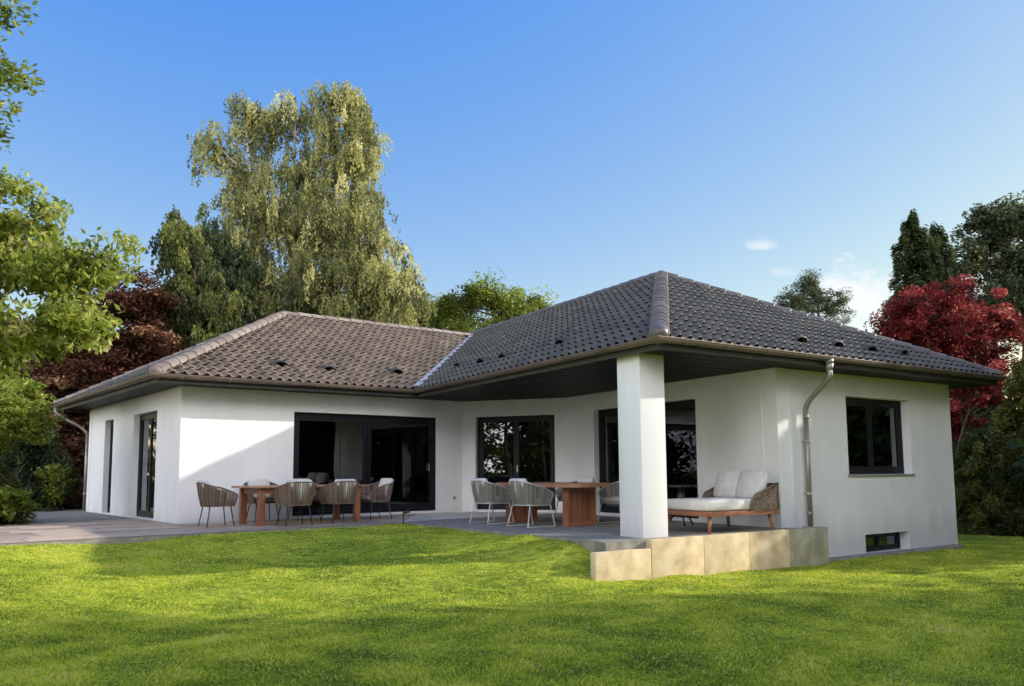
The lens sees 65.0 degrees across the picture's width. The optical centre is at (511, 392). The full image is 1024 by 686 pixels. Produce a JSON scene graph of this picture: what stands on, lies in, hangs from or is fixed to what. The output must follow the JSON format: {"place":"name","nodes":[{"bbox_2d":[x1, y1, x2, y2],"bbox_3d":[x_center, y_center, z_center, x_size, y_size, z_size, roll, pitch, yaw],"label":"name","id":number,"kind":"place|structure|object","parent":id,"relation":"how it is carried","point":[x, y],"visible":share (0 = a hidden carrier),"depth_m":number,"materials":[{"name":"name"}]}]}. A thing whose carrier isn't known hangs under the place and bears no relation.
{"place":"outdoors","nodes":[
{"label":"outdoors","id":0,"kind":"place"},
{"bbox_2d":[0,514,415,543],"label":"paving","id":1,"kind":"structure","parent":0,"point":[66,529],"depth_m":14.94,"materials":[{"name":"stone"}]},
{"bbox_2d":[196,480,238,527],"bbox_3d":[-5.539,2.079,15.014,0.642,0.862,0.724,4,-7,-38],"label":"rope chair","id":2,"kind":"object","parent":1,"relation":"on","point":[209,496],"visible":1,"depth_m":14.78,"materials":[{"name":"beige fabric"}]},
{"bbox_2d":[243,479,279,522],"bbox_3d":[-5.122,2.223,16.509,0.724,0.862,0.642,4,-7,-38],"label":"rope chair","id":3,"kind":"object","parent":1,"relation":"on","point":[252,498],"visible":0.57,"depth_m":16.55,"materials":[{"name":"fabric"}]},
{"bbox_2d":[273,480,315,525],"bbox_3d":[-4.087,2.084,15.178,0.724,0.862,0.642,4,-7,-36],"label":"rope chair","id":4,"kind":"object","parent":1,"relation":"on","point":[301,493],"visible":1,"depth_m":14.97,"materials":[{"name":"beige fabric"}]},
{"bbox_2d":[231,484,367,525],"bbox_3d":[-4.229,2.239,16.128,2.420,0.739,1.114,4,-7,-41],"label":"dining table","id":5,"kind":"object","parent":1,"relation":"on","point":[261,491],"visible":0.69,"depth_m":15.72,"materials":[{"name":"brown wood"}]},
{"bbox_2d":[286,479,320,520],"bbox_3d":[-4.422,2.276,17.107,0.724,0.862,0.642,4,-7,-38],"label":"rope chair","id":6,"kind":"object","parent":1,"relation":"on","point":[315,498],"visible":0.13,"depth_m":17.02,"materials":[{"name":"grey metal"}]},
{"bbox_2d":[317,479,358,523],"bbox_3d":[-3.405,2.147,15.866,0.724,0.862,0.642,4,-7,-40],"label":"rope chair","id":7,"kind":"object","parent":1,"relation":"on","point":[342,491],"visible":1,"depth_m":15.67,"materials":[{"name":"beige fabric"}]},
{"bbox_2d":[360,478,393,519],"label":"rope chair","id":8,"kind":"object","parent":1,"relation":"on","point":[382,489],"visible":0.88,"depth_m":16.86,"materials":[{"name":"beige fabric"}]},
{"bbox_2d":[0,507,794,551],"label":"terrace base","id":9,"kind":"object","parent":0,"point":[599,537],"visible":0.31,"depth_m":13.90,"materials":[{"name":"stone"}]},
{"bbox_2d":[30,463,76,506],"bbox_3d":[-12.734,2.719,22.323,1.176,1.523,1.045,0,-6,0],"label":"young shrub","id":10,"kind":"object","parent":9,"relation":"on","point":[53,493],"visible":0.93,"depth_m":22.21,"materials":[{"name":"green plant"}]},
{"bbox_2d":[56,485,82,508],"bbox_3d":[-12.609,3.119,23.284,1.365,0.914,1.168,-4,-7,31],"label":"bush","id":11,"kind":"object","parent":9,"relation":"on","point":[69,500],"visible":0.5,"depth_m":23.03,"materials":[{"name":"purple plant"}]},
{"bbox_2d":[469,478,513,524],"bbox_3d":[-0.418,2.087,15.481,0.670,0.862,0.724,4,-7,-37],"label":"sled chair","id":12,"kind":"object","parent":9,"relation":"on","point":[483,492],"visible":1,"depth_m":15.25,"materials":[{"name":"grey fabric"}]},
{"bbox_2d":[507,478,554,527],"bbox_3d":[0.312,1.978,14.426,0.670,0.862,0.724,4,-7,-37],"label":"sled chair","id":13,"kind":"object","parent":9,"relation":"on","point":[523,491],"visible":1,"depth_m":14.20,"materials":[{"name":"grey fabric"}]},
{"bbox_2d":[495,482,608,526],"bbox_3d":[0.716,2.111,15.317,1.120,0.765,2.661,4,-7,-37],"label":"pedestal table","id":14,"kind":"object","parent":9,"relation":"on","point":[579,503],"visible":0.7,"depth_m":14.59,"materials":[{"name":"brown wood"}]},
{"bbox_2d":[554,477,597,519],"bbox_3d":[1.309,2.155,16.296,0.670,0.862,0.724,4,-7,-37],"label":"sled chair","id":15,"kind":"object","parent":9,"relation":"on","point":[581,479],"visible":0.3,"depth_m":16.37,"materials":[{"name":"white fabric"}]},
{"bbox_2d":[597,481,619,522],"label":"sled chair","id":16,"kind":"object","parent":9,"relation":"on","point":[608,498],"visible":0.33,"depth_m":15.26,"materials":[{"name":"grey fabric"}]},
{"bbox_2d":[667,485,697,526],"bbox_3d":[3.045,2.038,14.488,0.620,0.730,0.620,0,-6,0],"label":"side table","id":17,"kind":"object","parent":9,"relation":"on","point":[680,492],"visible":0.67,"depth_m":14.44,"materials":[{"name":"black paint"}]},
{"bbox_2d":[667,470,779,533],"bbox_3d":[3.426,1.785,13.270,1.565,0.982,1.200,3,-7,-31],"label":"daybed","id":18,"kind":"object","parent":9,"relation":"on","point":[739,493],"visible":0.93,"depth_m":13.08,"materials":[{"name":"white fabric"}]},
{"bbox_2d":[404,511,560,521],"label":"paving","id":19,"kind":"structure","parent":0,"point":[446,515],"depth_m":18.24,"materials":[{"name":"grey stone"}]},
{"bbox_2d":[0,523,1023,685],"bbox_3d":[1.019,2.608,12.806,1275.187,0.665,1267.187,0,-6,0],"label":"lawn","id":20,"kind":"structure","parent":0,"point":[579,558],"depth_m":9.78,"materials":[{"name":"green plant"}]},
{"bbox_2d":[0,0,44,153],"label":"overhanging tree","id":21,"kind":"object","parent":20,"relation":"on","point":[12,81],"visible":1,"depth_m":7.87,"materials":[{"name":"green plant"}]},
{"bbox_2d":[0,99,148,382],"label":"broadleaf tree","id":22,"kind":"object","parent":20,"relation":"on","point":[46,267],"visible":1,"depth_m":9.29,"materials":[{"name":"green plant"}]},
{"bbox_2d":[6,266,186,489],"bbox_3d":[-13.318,-0.022,25.654,5.596,8.207,4.196,1,-6,-15],"label":"purple maple","id":23,"kind":"object","parent":20,"relation":"on","point":[75,371],"visible":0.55,"depth_m":25.06,"materials":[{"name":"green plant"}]},
{"bbox_2d":[143,204,256,359],"bbox_3d":[-10.716,-1.151,27.663,4.225,10.748,3.909,0,-6,0],"label":"tree","id":24,"kind":"object","parent":20,"relation":"on","point":[201,314],"visible":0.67,"depth_m":27.32,"materials":[{"name":"green plant"}]},
{"bbox_2d":[153,201,267,360],"bbox_3d":[-11.966,-1.319,30.625,4.645,11.684,4.534,5,-8,-42],"label":"tree","id":25,"kind":"object","parent":20,"relation":"on","point":[234,270],"visible":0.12,"depth_m":30.32,"materials":[{"name":"green plant"}]},
{"bbox_2d":[186,79,437,327],"bbox_3d":[-8.142,-4.050,32.550,10.367,17.519,5.804,0,-6,0],"label":"birch tree","id":26,"kind":"object","parent":20,"relation":"on","point":[303,219],"visible":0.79,"depth_m":31.99,"materials":[{"name":"green plant"}]},
{"bbox_2d":[402,510,409,524],"bbox_3d":[-2.042,2.431,15.540,0.156,0.317,0.056,-1,-6,10],"label":"spike light","id":27,"kind":"object","parent":20,"relation":"on","point":[407,511],"visible":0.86,"depth_m":15.54,"materials":[{"name":"black paint"}]},
{"bbox_2d":[413,283,436,328],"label":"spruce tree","id":28,"kind":"object","parent":20,"relation":"on","point":[420,322],"visible":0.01,"depth_m":38.37,"materials":[{"name":"green plant"}]},
{"bbox_2d":[428,305,475,330],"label":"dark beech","id":29,"kind":"object","parent":20,"relation":"on","point":[439,322],"visible":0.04,"depth_m":39.64,"materials":[{"name":"green plant"}]},
{"bbox_2d":[425,266,558,332],"bbox_3d":[-0.959,-0.237,36.190,6.093,10.497,5.454,3,-6,-28],"label":"oak tree","id":30,"kind":"object","parent":20,"relation":"on","point":[497,304],"visible":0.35,"depth_m":36.01,"materials":[{"name":"green plant"}]},
{"bbox_2d":[51,270,1007,557],"bbox_3d":[-1.967,0.636,20.838,17.123,6.317,20.641,3,-7,-31],"label":"bungalow","id":31,"kind":"object","parent":20,"relation":"on","point":[645,390],"visible":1,"depth_m":16.56,"materials":[{"name":"white paint"}]},
{"bbox_2d":[107,420,113,511],"bbox_3d":[-10.076,1.879,20.411,0.080,2.336,0.816,4,-7,-40],"label":"window","id":32,"kind":"structure","parent":31,"relation":"in","point":[112,422],"depth_m":20.63,"materials":[{"name":"black glass"}]},
{"bbox_2d":[136,412,156,517],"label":"glass door","id":33,"kind":"structure","parent":31,"relation":"in","point":[148,422],"depth_m":18.27,"materials":[{"name":"black glass"}]},
{"bbox_2d":[292,412,435,515],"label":"sliding door","id":34,"kind":"structure","parent":31,"relation":"in","point":[366,449],"depth_m":18.74,"materials":[{"name":"black glass"}]},
{"bbox_2d":[477,415,555,509],"bbox_3d":[0.116,1.737,19.841,2.056,2.296,0.516,-2,-6,20],"label":"glass door","id":35,"kind":"structure","parent":31,"relation":"in","point":[508,447],"depth_m":19.86,"materials":[{"name":"glass"}]},
{"bbox_2d":[598,399,698,517],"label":"sliding door","id":36,"kind":"structure","parent":31,"relation":"in","point":[680,416],"depth_m":16.35,"materials":[{"name":"black glass"}]},
{"bbox_2d":[845,397,914,476],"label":"window","id":37,"kind":"structure","parent":31,"relation":"in","point":[874,427],"depth_m":15.75,"materials":[{"name":"black glass"}]},
{"bbox_2d":[865,532,899,551],"bbox_3d":[7.063,2.890,15.576,1.466,0.346,0.559,3,-7,-34],"label":"cellar window","id":38,"kind":"structure","parent":31,"relation":"in","point":[883,541],"depth_m":15.66,"materials":[{"name":"black glass"}]},
{"bbox_2d":[590,548,651,580],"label":"retaining block","id":39,"kind":"structure","parent":20,"relation":"on","point":[628,564],"depth_m":11.10,"materials":[{"name":"concrete"}]},
{"bbox_2d":[646,536,704,578],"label":"retaining block","id":40,"kind":"structure","parent":20,"relation":"on","point":[670,556],"depth_m":11.70,"materials":[{"name":"concrete"}]},
{"bbox_2d":[698,532,749,574],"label":"retaining block","id":41,"kind":"structure","parent":20,"relation":"on","point":[726,552],"depth_m":12.28,"materials":[{"name":"concrete"}]},
{"bbox_2d":[746,529,790,569],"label":"retaining block","id":42,"kind":"structure","parent":20,"relation":"on","point":[769,549],"depth_m":12.84,"materials":[{"name":"concrete"}]},
{"bbox_2d":[785,526,828,566],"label":"retaining block","id":43,"kind":"structure","parent":20,"relation":"on","point":[809,546],"depth_m":13.40,"materials":[{"name":"grey concrete"}]},
{"bbox_2d":[772,268,856,324],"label":"pine tree","id":44,"kind":"object","parent":20,"relation":"on","point":[809,286],"visible":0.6,"depth_m":40.32,"materials":[{"name":"green plant"}]},
{"bbox_2d":[829,544,963,561],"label":"kerb","id":45,"kind":"structure","parent":20,"relation":"on","point":[924,549],"depth_m":15.25,"materials":[{"name":"concrete"}]},
{"bbox_2d":[949,190,1023,395],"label":"ash tree","id":46,"kind":"object","parent":20,"relation":"on","point":[997,226],"visible":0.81,"depth_m":29.20,"materials":[{"name":"green plant"}]},
{"bbox_2d":[983,450,1023,536],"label":"bush","id":47,"kind":"object","parent":20,"relation":"on","point":[1015,483],"visible":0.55,"depth_m":19.34,"materials":[{"name":"green plant"}]},
{"bbox_2d":[1006,426,1023,465],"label":"garden tree","id":48,"kind":"object","parent":20,"relation":"on","point":[1020,444],"visible":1,"depth_m":17.12,"materials":[{"name":"green plant"}]},
{"bbox_2d":[0,0,1023,442],"label":"sky","id":49,"kind":"structure","parent":0,"point":[575,148],"materials":[{"name":"blue"}]},
{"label":"planting bed","id":50,"kind":"structure","parent":0,"visible":0},
{"bbox_2d":[0,292,30,471],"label":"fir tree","id":51,"kind":"object","parent":50,"relation":"on","point":[9,376],"visible":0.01,"depth_m":28.47,"materials":[{"name":"green plant"}]},
{"bbox_2d":[0,461,37,524],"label":"yew shrub","id":52,"kind":"object","parent":50,"relation":"on","point":[20,518],"visible":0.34,"depth_m":16.57,"materials":[{"name":"green plant"}]},
{"bbox_2d":[0,485,41,521],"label":"hosta plant","id":53,"kind":"object","parent":50,"relation":"on","point":[14,500],"visible":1,"depth_m":15.99,"materials":[{"name":"plant"}]},
{"bbox_2d":[0,375,67,520],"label":"golden shrub","id":54,"kind":"object","parent":50,"relation":"on","point":[15,407],"visible":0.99,"depth_m":16.83,"materials":[{"name":"green plant"}]},
{"bbox_2d":[2,426,83,511],"bbox_3d":[-13.543,2.505,22.953,3.383,3.287,3.511,0,-6,0],"label":"yew shrub","id":55,"kind":"object","parent":50,"relation":"on","point":[30,457],"visible":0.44,"depth_m":22.52,"materials":[{"name":"green plant"}]},
{"bbox_2d":[2,291,88,461],"bbox_3d":[-17.783,0.760,31.113,8.435,10.014,8.669,0,-6,0],"label":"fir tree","id":56,"kind":"object","parent":50,"relation":"on","point":[54,299],"depth_m":31.07,"materials":[{"name":"green plant"}]},
{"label":"soil bed","id":57,"kind":"structure","parent":0,"visible":0},
{"bbox_2d":[882,208,976,442],"bbox_3d":[16.031,-0.714,31.355,5.068,13.217,5.719,2,-6,-25],"label":"spruce tree","id":58,"kind":"object","parent":57,"relation":"on","point":[915,262],"visible":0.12,"depth_m":31.28,"materials":[{"name":"green plant"}]},
{"bbox_2d":[863,273,1023,464],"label":"red maple","id":59,"kind":"object","parent":57,"relation":"on","point":[954,330],"visible":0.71,"depth_m":23.28,"materials":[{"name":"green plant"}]},
{"bbox_2d":[924,221,989,412],"bbox_3d":[17.784,-0.547,33.138,5.881,13.379,6.218,3,-7,-35],"label":"spruce tree","id":60,"kind":"object","parent":57,"relation":"on","point":[941,240],"visible":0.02,"depth_m":33.30,"materials":[{"name":"green plant"}]},
{"bbox_2d":[951,412,972,453],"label":"tree","id":61,"kind":"object","parent":57,"relation":"on","point":[954,447],"visible":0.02,"depth_m":24.20,"materials":[{"name":"green plant"}]},
{"bbox_2d":[953,400,1018,461],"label":"tree","id":62,"kind":"object","parent":57,"relation":"on","point":[983,414],"visible":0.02,"depth_m":23.08,"materials":[{"name":"green plant"}]},
{"bbox_2d":[953,422,1023,535],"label":"yew tree","id":63,"kind":"object","parent":57,"relation":"on","point":[985,453],"visible":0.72,"depth_m":19.88,"materials":[{"name":"green plant"}]},
{"bbox_2d":[989,357,1023,455],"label":"yew tree","id":64,"kind":"object","parent":57,"relation":"on","point":[1010,411],"visible":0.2,"depth_m":21.56,"materials":[{"name":"green plant"}]}
]}

